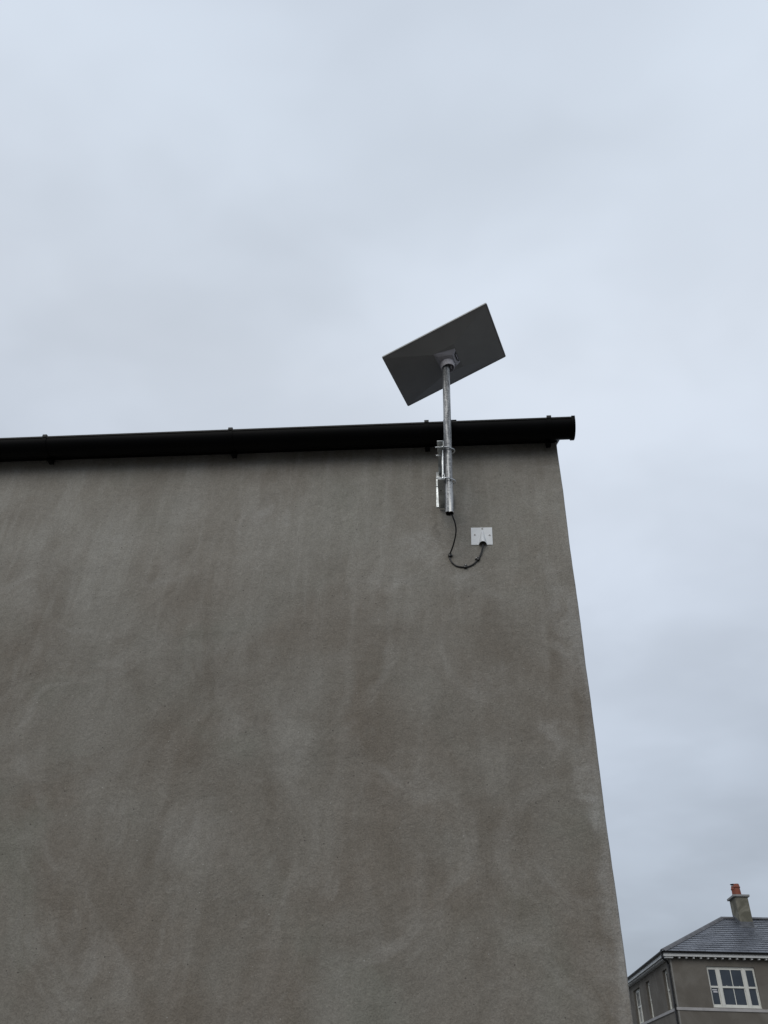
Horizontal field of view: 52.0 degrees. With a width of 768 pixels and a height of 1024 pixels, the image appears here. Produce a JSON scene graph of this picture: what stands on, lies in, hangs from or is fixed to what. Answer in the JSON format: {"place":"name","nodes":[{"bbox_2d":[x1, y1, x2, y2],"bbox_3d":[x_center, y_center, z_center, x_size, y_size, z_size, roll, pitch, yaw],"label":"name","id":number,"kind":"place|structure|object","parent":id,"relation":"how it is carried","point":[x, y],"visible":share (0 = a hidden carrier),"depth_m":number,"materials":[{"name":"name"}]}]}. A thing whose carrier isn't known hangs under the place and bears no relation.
{"place":"outdoors","nodes":[
{"label":"outdoors","id":0,"kind":"place"},
{"bbox_2d":[0,0,767,976],"label":"sky","id":1,"kind":"structure","parent":0,"point":[215,214],"materials":[{"name":"grey"}]},
{"label":"ground","id":2,"kind":"structure","parent":0,"visible":0},
{"bbox_2d":[0,415,632,1023],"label":"rendered building","id":3,"kind":"structure","parent":2,"relation":"on","point":[296,725],"depth_m":3.18,"materials":[{"name":"grey concrete"}]},
{"bbox_2d":[435,441,455,508],"bbox_3d":[0.296,-0.177,3.775,0.099,0.233,0.266,-2,-37,5],"label":"wall bracket","id":4,"kind":"object","parent":3,"relation":"attached to","point":[440,487],"depth_m":3.75,"materials":[{"name":"metal"}]},
{"bbox_2d":[442,364,453,515],"bbox_3d":[0.310,-0.387,3.829,0.040,0.982,0.039,-2,-37,5],"label":"mounting pole","id":5,"kind":"object","parent":4,"relation":"attached to","point":[449,501],"visible":0.95,"depth_m":3.77,"materials":[{"name":"silver metal"}]},
{"bbox_2d":[382,303,505,405],"bbox_3d":[0.324,-0.821,4.154,0.568,0.199,0.383,-12,-39,19],"label":"satellite dish","id":6,"kind":"object","parent":5,"relation":"attached to","point":[468,343],"visible":0.9,"depth_m":4.10,"materials":[{"name":"grey plastic"}]},
{"bbox_2d":[449,511,483,567],"bbox_3d":[0.373,0.097,3.583,0.162,0.248,0.198,-2,-37,5],"label":"cable","id":7,"kind":"object","parent":3,"relation":"attached to","point":[454,543],"visible":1,"depth_m":3.59,"materials":[{"name":"black rubber"}]},
{"bbox_2d":[471,527,492,544],"bbox_3d":[0.456,0.104,3.673,0.100,0.099,0.033,-2,-37,5],"label":"cable entry cover","id":8,"kind":"object","parent":3,"relation":"attached to","point":[479,535],"visible":1,"depth_m":3.68,"materials":[{"name":"grey plastic"}]},
{"bbox_2d":[627,884,767,1023],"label":"townhouse","id":9,"kind":"structure","parent":2,"relation":"on","point":[715,971],"depth_m":28.05,"materials":[{"name":"beige concrete"}]},
{"bbox_2d":[636,989,643,1023],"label":"window","id":10,"kind":"structure","parent":9,"relation":"in","point":[641,1019],"depth_m":33.97,"materials":[{"name":"beige paint"}]},
{"bbox_2d":[648,982,653,1017],"bbox_3d":[10.776,19.539,31.524,0.105,1.247,0.756,-2,-37,5],"label":"window","id":11,"kind":"structure","parent":9,"relation":"in","point":[648,982],"depth_m":31.79,"materials":[{"name":"beige paint"}]},
{"bbox_2d":[665,971,671,1008],"bbox_3d":[10.462,17.422,28.704,0.105,1.247,0.756,-2,-37,5],"label":"window","id":12,"kind":"structure","parent":9,"relation":"in","point":[665,971],"depth_m":28.96,"materials":[{"name":"beige paint"}]},
{"bbox_2d":[706,966,761,1008],"bbox_3d":[12.269,16.699,27.637,1.631,1.247,0.105,-2,-37,5],"label":"window","id":13,"kind":"structure","parent":9,"relation":"in","point":[730,987],"depth_m":27.63,"materials":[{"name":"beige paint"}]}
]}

